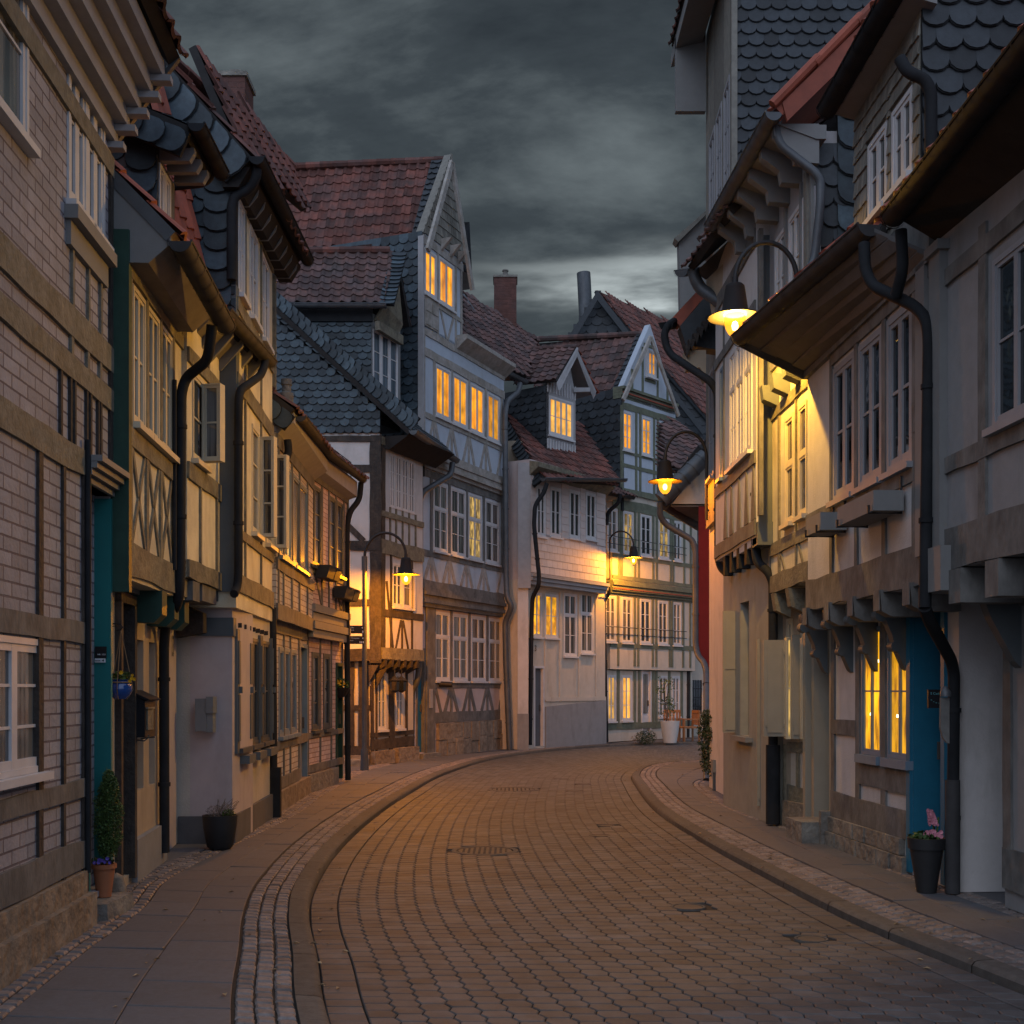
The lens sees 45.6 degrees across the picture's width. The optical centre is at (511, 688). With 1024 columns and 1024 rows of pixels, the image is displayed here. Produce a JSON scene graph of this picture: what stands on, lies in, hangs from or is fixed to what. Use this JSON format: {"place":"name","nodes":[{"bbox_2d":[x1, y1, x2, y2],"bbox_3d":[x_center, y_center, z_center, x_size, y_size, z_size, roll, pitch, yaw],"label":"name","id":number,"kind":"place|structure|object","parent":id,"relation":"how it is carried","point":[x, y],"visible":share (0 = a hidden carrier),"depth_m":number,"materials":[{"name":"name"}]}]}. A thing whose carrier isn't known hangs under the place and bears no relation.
{"place":"outdoors","nodes":[
{"label":"outdoors","id":0,"kind":"place"},
{"bbox_2d":[0,746,572,1023],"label":"pavement setts","id":1,"kind":"structure","parent":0,"point":[30,982],"depth_m":8.31,"materials":[{"name":"stone"}]},
{"bbox_2d":[97,892,133,921],"bbox_3d":[-2.915,1.558,8.715,0.270,0.125,0.530,0,0,0],"label":"stone step","id":2,"kind":"object","parent":1,"relation":"on","point":[114,904],"visible":0.64,"depth_m":8.65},
{"bbox_2d":[91,769,124,897],"bbox_3d":[-2.911,1.032,8.759,0.255,0.917,0.216,0,0,0],"label":"potted conifer","id":3,"kind":"object","parent":2,"relation":"on","point":[104,869],"visible":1,"depth_m":8.73,"materials":[{"name":"plant"}]},
{"bbox_2d":[202,798,238,849],"bbox_3d":[-2.909,1.347,12.200,0.376,0.507,0.348,0,0,0],"label":"planter","id":4,"kind":"object","parent":1,"relation":"on","point":[219,827],"visible":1,"depth_m":12.09,"materials":[{"name":"black plastic"}]},
{"bbox_2d":[360,532,419,770],"bbox_3d":[-2.401,-0.750,24.000,1.172,4.700,0.544,0,0,0],"label":"street lamp","id":5,"kind":"object","parent":1,"relation":"on","point":[405,573],"visible":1,"depth_m":23.96,"materials":[{"name":"black metal"}]},
{"bbox_2d":[1,738,696,1023],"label":"pavement bed","id":6,"kind":"object","parent":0,"point":[233,1005],"visible":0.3,"depth_m":7.66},
{"bbox_2d":[0,738,702,1023],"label":"pavement slabs","id":7,"kind":"structure","parent":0,"point":[187,977],"depth_m":7.55,"materials":[{"name":"stone"}]},
{"bbox_2d":[166,0,710,392],"label":"sky","id":8,"kind":"structure","parent":0,"point":[570,149],"materials":[{"name":"grey"}]},
{"bbox_2d":[126,737,1004,903],"bbox_3d":[3.897,1.605,22.200,26.207,0.001,37.600,0,0,0],"label":"ground edge","id":9,"kind":"object","parent":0,"point":[177,850],"visible":0.14,"depth_m":12.12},
{"bbox_2d":[0,0,188,990],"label":"timber framed house","id":10,"kind":"structure","parent":9,"relation":"on","point":[82,82],"depth_m":7.73,"materials":[{"name":"grey brick"}]},
{"bbox_2d":[0,0,40,158],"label":"window","id":11,"kind":"structure","parent":10,"relation":"in","point":[14,55],"depth_m":7.01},
{"bbox_2d":[0,635,53,790],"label":"window","id":12,"kind":"structure","parent":10,"relation":"in","point":[18,763],"depth_m":7.01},
{"bbox_2d":[66,74,95,225],"bbox_3d":[-2.928,-3.999,8.167,0.160,1.702,0.470,0,0,-3],"label":"window","id":13,"kind":"structure","parent":10,"relation":"in","point":[77,143],"depth_m":8.15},
{"bbox_2d":[88,105,113,249],"bbox_3d":[-2.951,-3.999,8.593,0.160,1.702,0.502,0,0,-3],"label":"window","id":14,"kind":"structure","parent":10,"relation":"in","point":[96,170],"depth_m":8.62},
{"bbox_2d":[89,499,112,891],"bbox_3d":[-3.062,0.010,8.709,0.252,2.860,0.591,0,0,-3],"label":"doorway","id":15,"kind":"structure","parent":10,"relation":"in","point":[103,594],"depth_m":8.96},
{"bbox_2d":[111,106,235,885],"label":"timber framed house","id":16,"kind":"structure","parent":9,"relation":"on","point":[166,293],"depth_m":9.99,"materials":[{"name":"brown wood"}]},
{"bbox_2d":[113,623,135,699],"bbox_3d":[-3.047,-0.210,9.246,0.442,0.580,0.190,0,0,0],"label":"hanging flower pot","id":17,"kind":"object","parent":16,"relation":"attached to","point":[122,686],"visible":0.81,"depth_m":9.20,"materials":[{"name":"blue ceramic"}]},
{"bbox_2d":[115,592,136,877],"bbox_3d":[-3.170,0.395,9.762,0.210,2.310,0.603,0,0,-6],"label":"doorway","id":18,"kind":"structure","parent":16,"relation":"in","point":[125,709],"depth_m":9.99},
{"bbox_2d":[133,284,153,439],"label":"window","id":19,"kind":"structure","parent":16,"relation":"in","point":[139,303],"depth_m":9.43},
{"bbox_2d":[136,690,160,740],"bbox_3d":[-3.064,0.222,10.200,0.166,0.426,0.340,0,0,0],"label":"letter box","id":20,"kind":"object","parent":16,"relation":"attached to","point":[146,715],"visible":0.92,"depth_m":10.09,"materials":[{"name":"wood"}]},
{"bbox_2d":[148,306,167,452],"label":"window","id":21,"kind":"structure","parent":16,"relation":"in","point":[154,322],"depth_m":9.99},
{"bbox_2d":[163,325,179,463],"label":"window","id":22,"kind":"structure","parent":16,"relation":"in","point":[167,339],"depth_m":10.54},
{"bbox_2d":[148,86,277,848],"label":"timber framed house","id":23,"kind":"structure","parent":9,"relation":"on","point":[205,429],"depth_m":12.04,"materials":[{"name":"beige"}]},
{"bbox_2d":[191,376,211,473],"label":"window","id":24,"kind":"structure","parent":23,"relation":"in","point":[196,459],"depth_m":11.53,"materials":[{"name":"white"}]},
{"bbox_2d":[202,383,224,462],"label":"window","id":25,"kind":"structure","parent":23,"relation":"in","point":[213,394],"depth_m":11.67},
{"bbox_2d":[162,57,314,843],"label":"timber framed house","id":26,"kind":"structure","parent":9,"relation":"on","point":[253,240],"depth_m":12.84,"materials":[{"name":"beige"}]},
{"bbox_2d":[195,697,216,731],"bbox_3d":[-3.151,0.262,12.543,0.189,0.366,0.155,0,0,0],"label":"mail box","id":27,"kind":"object","parent":26,"relation":"attached to","point":[205,713],"visible":1,"depth_m":12.48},
{"bbox_2d":[238,199,251,309],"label":"window","id":28,"kind":"structure","parent":26,"relation":"in","point":[241,210],"depth_m":12.84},
{"bbox_2d":[249,223,263,333],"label":"window","id":29,"kind":"structure","parent":26,"relation":"in","point":[253,241],"depth_m":13.64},
{"bbox_2d":[252,638,263,749],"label":"window","id":30,"kind":"structure","parent":26,"relation":"in","point":[256,745],"depth_m":14.19,"materials":[{"name":"black"}]},
{"bbox_2d":[251,423,264,541],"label":"window","id":31,"kind":"structure","parent":26,"relation":"in","point":[255,435],"depth_m":13.86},
{"bbox_2d":[260,436,276,537],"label":"window","id":32,"kind":"structure","parent":26,"relation":"in","point":[268,444],"depth_m":14.11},
{"bbox_2d":[263,641,274,746],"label":"window","id":33,"kind":"structure","parent":26,"relation":"in","point":[266,738],"depth_m":15.01,"materials":[{"name":"black"}]},
{"bbox_2d":[263,254,274,354],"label":"window","id":34,"kind":"structure","parent":26,"relation":"in","point":[266,270],"depth_m":14.61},
{"bbox_2d":[274,454,288,548],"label":"window","id":35,"kind":"structure","parent":26,"relation":"in","point":[282,540],"depth_m":15.21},
{"bbox_2d":[177,45,311,212],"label":"tiled house","id":36,"kind":"structure","parent":9,"relation":"on","point":[230,94],"depth_m":15.84,"materials":[{"name":"red tile"}]},
{"bbox_2d":[272,378,368,810],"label":"timber framed house","id":37,"kind":"structure","parent":9,"relation":"on","point":[313,637],"depth_m":18.68,"materials":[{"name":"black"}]},
{"bbox_2d":[278,647,288,740],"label":"window","id":38,"kind":"structure","parent":37,"relation":"in","point":[281,737],"depth_m":16.34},
{"bbox_2d":[285,648,294,738],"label":"window","id":39,"kind":"structure","parent":37,"relation":"in","point":[287,651],"depth_m":16.94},
{"bbox_2d":[293,473,311,577],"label":"window","id":40,"kind":"structure","parent":37,"relation":"in","point":[303,569],"depth_m":17.60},
{"bbox_2d":[310,485,320,568],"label":"window","id":41,"kind":"structure","parent":37,"relation":"in","point":[317,493],"depth_m":19.02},
{"bbox_2d":[311,652,322,733],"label":"window","id":42,"kind":"structure","parent":37,"relation":"in","point":[314,655],"depth_m":19.30,"materials":[{"name":"black"}]},
{"bbox_2d":[323,653,333,731],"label":"window","id":43,"kind":"structure","parent":37,"relation":"in","point":[326,657],"depth_m":20.10,"materials":[{"name":"black"}]},
{"bbox_2d":[272,244,459,765],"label":"timber framed house","id":44,"kind":"structure","parent":9,"relation":"on","point":[342,316],"depth_m":26.21,"materials":[{"name":"black"}]},
{"bbox_2d":[378,673,389,731],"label":"window","id":45,"kind":"structure","parent":44,"relation":"in","point":[382,687],"depth_m":26.38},
{"bbox_2d":[287,153,540,758],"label":"timber framed house","id":46,"kind":"structure","parent":9,"relation":"on","point":[464,356],"depth_m":30.02,"materials":[{"name":"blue paint"}]},
{"bbox_2d":[424,247,439,302],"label":"window","id":47,"kind":"structure","parent":46,"relation":"in","point":[430,259],"depth_m":28.35,"materials":[{"name":"yellow"}]},
{"bbox_2d":[433,480,450,555],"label":"window","id":48,"kind":"structure","parent":46,"relation":"in","point":[440,493],"depth_m":28.99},
{"bbox_2d":[435,611,452,682],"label":"window","id":49,"kind":"structure","parent":46,"relation":"in","point":[442,618],"depth_m":29.38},
{"bbox_2d":[435,364,453,423],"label":"window","id":50,"kind":"structure","parent":46,"relation":"in","point":[443,376],"depth_m":28.98,"materials":[{"name":"yellow"}]},
{"bbox_2d":[439,256,456,314],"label":"window","id":51,"kind":"structure","parent":46,"relation":"in","point":[446,270],"depth_m":29.13,"materials":[{"name":"yellow"}]},
{"bbox_2d":[451,487,468,559],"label":"window","id":52,"kind":"structure","parent":46,"relation":"in","point":[458,497],"depth_m":29.89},
{"bbox_2d":[453,613,470,682],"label":"window","id":53,"kind":"structure","parent":46,"relation":"in","point":[460,621],"depth_m":30.30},
{"bbox_2d":[453,373,470,431],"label":"window","id":54,"kind":"structure","parent":46,"relation":"in","point":[460,385],"depth_m":29.84,"materials":[{"name":"yellow"}]},
{"bbox_2d":[468,493,483,562],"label":"window","id":55,"kind":"structure","parent":46,"relation":"in","point":[474,501],"depth_m":30.75,"materials":[{"name":"yellow"}]},
{"bbox_2d":[470,382,486,439],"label":"window","id":56,"kind":"structure","parent":46,"relation":"in","point":[476,393],"depth_m":30.71,"materials":[{"name":"yellow"}]},
{"bbox_2d":[471,616,487,682],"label":"window","id":57,"kind":"structure","parent":46,"relation":"in","point":[478,624],"depth_m":31.28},
{"bbox_2d":[485,498,501,566],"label":"window","id":58,"kind":"structure","parent":46,"relation":"in","point":[491,507],"depth_m":31.74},
{"bbox_2d":[487,391,501,446],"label":"window","id":59,"kind":"structure","parent":46,"relation":"in","point":[493,402],"depth_m":31.66,"materials":[{"name":"yellow"}]},
{"bbox_2d":[489,618,501,682],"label":"window","id":60,"kind":"structure","parent":46,"relation":"in","point":[494,641],"depth_m":32.20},
{"bbox_2d":[499,344,627,749],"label":"timber framed house","id":61,"kind":"structure","parent":9,"relation":"on","point":[564,479],"depth_m":33.80,"materials":[{"name":"white"}]},
{"bbox_2d":[544,593,560,639],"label":"window","id":62,"kind":"structure","parent":61,"relation":"in","point":[550,600],"depth_m":33.41,"materials":[{"name":"yellow"}]},
{"bbox_2d":[549,486,563,539],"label":"window","id":63,"kind":"structure","parent":61,"relation":"in","point":[555,493],"depth_m":33.07,"materials":[{"name":"white"}]},
{"bbox_2d":[548,395,575,442],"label":"window","id":64,"kind":"structure","parent":61,"relation":"in","point":[560,410],"depth_m":34.51,"materials":[{"name":"yellow"}]},
{"bbox_2d":[563,593,578,657],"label":"window","id":65,"kind":"structure","parent":61,"relation":"in","point":[569,600],"depth_m":34.21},
{"bbox_2d":[569,489,582,541],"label":"window","id":66,"kind":"structure","parent":61,"relation":"in","point":[574,496],"depth_m":33.88,"materials":[{"name":"white"}]},
{"bbox_2d":[581,595,595,654],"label":"window","id":67,"kind":"structure","parent":61,"relation":"in","point":[586,601],"depth_m":34.96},
{"bbox_2d":[585,492,598,542],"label":"window","id":68,"kind":"structure","parent":61,"relation":"in","point":[590,501],"depth_m":34.59,"materials":[{"name":"white"}]},
{"bbox_2d":[534,324,696,741],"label":"timber framed house","id":69,"kind":"structure","parent":9,"relation":"on","point":[648,619],"depth_m":37.98,"materials":[{"name":"white"}]},
{"bbox_2d":[621,675,633,722],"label":"window","id":70,"kind":"structure","parent":69,"relation":"in","point":[626,680],"depth_m":37.54,"materials":[{"name":"yellow"}]},
{"bbox_2d":[621,597,633,644],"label":"window","id":71,"kind":"structure","parent":69,"relation":"in","point":[626,603],"depth_m":37.33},
{"bbox_2d":[640,599,652,644],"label":"window","id":72,"kind":"structure","parent":69,"relation":"in","point":[645,605],"depth_m":38.13,"materials":[{"name":"white"}]},
{"bbox_2d":[655,416,709,780],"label":"gabled corner house","id":73,"kind":"structure","parent":9,"relation":"on","point":[683,501],"depth_m":23.60,"materials":[{"name":"paint"}]},
{"bbox_2d":[692,656,702,735],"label":"rendered house","id":74,"kind":"structure","parent":9,"relation":"on","point":[697,688],"depth_m":41.25,"materials":[{"name":"beige paint"}]},
{"bbox_2d":[697,709,712,776],"bbox_3d":[3.284,0.961,19.967,0.478,1.280,0.986,0,0,0],"label":"climbing shrub","id":75,"kind":"object","parent":9,"relation":"on","point":[705,750],"visible":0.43,"depth_m":19.91,"materials":[{"name":"green plant"}]},
{"bbox_2d":[681,115,835,824],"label":"timber framed house","id":76,"kind":"structure","parent":9,"relation":"on","point":[752,620],"depth_m":15.26,"materials":[{"name":"beige"}]},
{"bbox_2d":[724,348,734,474],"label":"window","id":77,"kind":"structure","parent":76,"relation":"in","point":[728,471],"depth_m":15.72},
{"bbox_2d":[731,345,743,468],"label":"window","id":78,"kind":"structure","parent":76,"relation":"in","point":[738,381],"depth_m":15.25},
{"bbox_2d":[739,350,752,460],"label":"window","id":79,"kind":"structure","parent":76,"relation":"in","point":[748,450],"depth_m":14.69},
{"bbox_2d":[658,0,870,793],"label":"slate house","id":80,"kind":"structure","parent":9,"relation":"on","point":[739,65],"depth_m":17.95,"materials":[{"name":"black"}]},
{"bbox_2d":[648,430,708,519],"bbox_3d":[2.709,-3.404,19.400,1.092,1.429,0.544,0,0,0],"label":"street lamp","id":81,"kind":"object","parent":80,"relation":"attached to","point":[664,480],"visible":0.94,"depth_m":19.38,"materials":[{"name":"black metal"}]},
{"bbox_2d":[705,365,713,484],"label":"window","id":82,"kind":"structure","parent":80,"relation":"in","point":[711,400],"depth_m":19.06,"materials":[{"name":"black"}]},
{"bbox_2d":[716,101,721,199],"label":"window","id":83,"kind":"structure","parent":80,"relation":"in","point":[719,115],"depth_m":18.21,"materials":[{"name":"white"}]},
{"bbox_2d":[723,74,729,186],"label":"window","id":84,"kind":"structure","parent":80,"relation":"in","point":[726,95],"depth_m":17.43,"materials":[{"name":"white"}]},
{"bbox_2d":[704,0,872,826],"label":"timber framed house","id":85,"kind":"structure","parent":9,"relation":"on","point":[790,181],"depth_m":13.25,"materials":[{"name":"brown"}]},
{"bbox_2d":[708,240,798,334],"bbox_3d":[2.487,-4.172,12.683,0.903,1.051,0.566,0,0,23],"label":"street lamp","id":86,"kind":"object","parent":85,"relation":"attached to","point":[733,314],"visible":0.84,"depth_m":12.69,"materials":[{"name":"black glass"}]},
{"bbox_2d":[774,227,783,293],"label":"window","id":87,"kind":"structure","parent":85,"relation":"in","point":[778,254],"depth_m":13.81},
{"bbox_2d":[779,412,794,530],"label":"window","id":88,"kind":"structure","parent":85,"relation":"in","point":[789,421],"depth_m":13.45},
{"bbox_2d":[784,637,790,738],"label":"window","id":89,"kind":"structure","parent":85,"relation":"in","point":[788,639],"depth_m":13.92,"materials":[{"name":"white"}]},
{"bbox_2d":[788,204,798,282],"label":"window","id":90,"kind":"structure","parent":85,"relation":"in","point":[793,222],"depth_m":13.17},
{"bbox_2d":[792,399,807,522],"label":"window","id":91,"kind":"structure","parent":85,"relation":"in","point":[802,409],"depth_m":12.83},
{"bbox_2d":[730,0,1023,893],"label":"timber framed house","id":92,"kind":"structure","parent":9,"relation":"on","point":[842,324],"depth_m":10.21,"materials":[{"name":"brown"}]},
{"bbox_2d":[804,501,846,537],"bbox_3d":[2.890,-1.570,11.261,0.292,0.300,0.485,0,0,0],"label":"window box","id":93,"kind":"object","parent":92,"relation":"attached to","point":[821,524],"visible":0.92,"depth_m":11.08,"materials":[{"name":"metal"}]},
{"bbox_2d":[826,351,853,507],"bbox_3d":[3.062,-2.365,11.193,0.160,1.310,0.711,0,0,-2],"label":"window","id":94,"kind":"structure","parent":92,"relation":"in","point":[843,373],"depth_m":11.20,"materials":[{"name":"white"}]},
{"bbox_2d":[851,327,881,495],"bbox_3d":[3.086,-2.365,10.439,0.160,1.310,0.692,0,0,-2],"label":"window","id":95,"kind":"structure","parent":92,"relation":"in","point":[869,351],"depth_m":10.46,"materials":[{"name":"white"}]},
{"bbox_2d":[854,626,879,764],"bbox_3d":[3.392,0.060,11.451,0.160,1.280,0.556,0,0,-4],"label":"window","id":96,"kind":"structure","parent":92,"relation":"in","point":[870,680],"depth_m":11.49,"materials":[{"name":"yellow"}]},
{"bbox_2d":[836,476,903,527],"bbox_3d":[2.928,-1.530,10.031,0.281,0.300,0.950,0,0,-2],"label":"window box","id":97,"kind":"object","parent":92,"relation":"attached to","point":[867,509],"visible":1,"depth_m":9.77,"materials":[{"name":"metal"}]},
{"bbox_2d":[862,120,887,224],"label":"window","id":98,"kind":"structure","parent":92,"relation":"in","point":[877,178],"depth_m":10.10,"materials":[{"name":"white"}]},
{"bbox_2d":[878,307,912,480],"bbox_3d":[3.107,-2.365,9.717,0.160,1.310,0.653,0,0,-2],"label":"window","id":99,"kind":"structure","parent":92,"relation":"in","point":[898,327],"depth_m":9.72,"materials":[{"name":"white"}]},
{"bbox_2d":[880,635,912,769],"bbox_3d":[3.442,0.060,10.784,0.160,1.280,0.590,0,0,-4],"label":"window","id":100,"kind":"structure","parent":92,"relation":"in","point":[896,677],"depth_m":10.89,"materials":[{"name":"yellow"}]},
{"bbox_2d":[883,85,912,203],"bbox_3d":[3.060,-4.245,9.509,0.172,0.710,0.525,0,0,0],"label":"window","id":101,"kind":"structure","parent":92,"relation":"in","point":[901,116],"depth_m":9.50,"materials":[{"name":"white"}]},
{"bbox_2d":[906,612,947,884],"bbox_3d":[3.605,0.375,10.200,0.319,2.410,0.774,0,0,-4],"label":"doorway","id":102,"kind":"structure","parent":92,"relation":"in","point":[926,668],"depth_m":10.49,"materials":[{"name":"blue paint"}]},
{"bbox_2d":[880,23,1023,913],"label":"timber framed house","id":103,"kind":"structure","parent":9,"relation":"on","point":[958,196],"depth_m":8.19,"materials":[{"name":"black"}]},
{"bbox_2d":[939,686,950,742],"bbox_3d":[3.208,0.189,9.020,0.080,0.428,0.080,0,0,0],"label":"hanging ornament","id":104,"kind":"object","parent":103,"relation":"hanging from","point":[945,693],"visible":1,"depth_m":9.02,"materials":[{"name":"metal"}]},
{"bbox_2d":[982,236,1023,437],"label":"window","id":105,"kind":"structure","parent":103,"relation":"in","point":[1008,268],"depth_m":7.79,"materials":[{"name":"white"}]},
{"bbox_2d":[568,271,705,545],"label":"slate gabled house","id":106,"kind":"structure","parent":0,"point":[600,312],"depth_m":46.59,"materials":[{"name":"red tile"}]},
{"bbox_2d":[309,745,1023,1023],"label":"road","id":107,"kind":"structure","parent":0,"point":[416,901],"depth_m":8.47,"materials":[{"name":"stone"}]},
{"bbox_2d":[450,846,518,855],"bbox_3d":[-0.280,1.673,12.600,0.721,0.018,0.721,0,0,0],"label":"manhole cover","id":108,"kind":"object","parent":107,"relation":"on","point":[488,850],"visible":1,"depth_m":12.59,"materials":[{"name":"metal"}]},
{"bbox_2d":[289,741,699,1023],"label":"kerb","id":109,"kind":"structure","parent":107,"relation":"on","point":[310,1009],"depth_m":9.77,"materials":[{"name":"stone"}]},
{"bbox_2d":[311,744,1023,1023],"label":"road edge course","id":110,"kind":"object","parent":107,"relation":"on","point":[343,1004],"visible":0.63,"depth_m":8.74,"materials":[{"name":"stone"}]},
{"bbox_2d":[655,675,679,742],"bbox_3d":[4.592,0.587,36.281,0.808,2.026,0.605,0,0,-16],"label":"potted tree","id":111,"kind":"object","parent":110,"relation":"on","point":[669,730],"visible":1,"depth_m":36.13,"materials":[{"name":"ceramic"}]},
{"bbox_2d":[632,760,1023,994],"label":"kerb","id":112,"kind":"structure","parent":107,"relation":"on","point":[1005,975],"depth_m":8.84,"materials":[{"name":"stone"}]},
{"bbox_2d":[640,760,1023,969],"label":"pavement setts","id":113,"kind":"structure","parent":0,"point":[988,947],"depth_m":9.77,"materials":[{"name":"stone"}]},
{"bbox_2d":[657,761,1023,950],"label":"pavement slabs","id":114,"kind":"structure","parent":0,"point":[941,906],"depth_m":10.68,"materials":[{"name":"stone"}]},
{"bbox_2d":[907,809,944,893],"bbox_3d":[3.264,1.271,9.600,0.295,0.657,0.292,0,0,0],"label":"planter","id":115,"kind":"object","parent":114,"relation":"on","point":[926,847],"visible":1,"depth_m":9.52,"materials":[{"name":"black plastic"}]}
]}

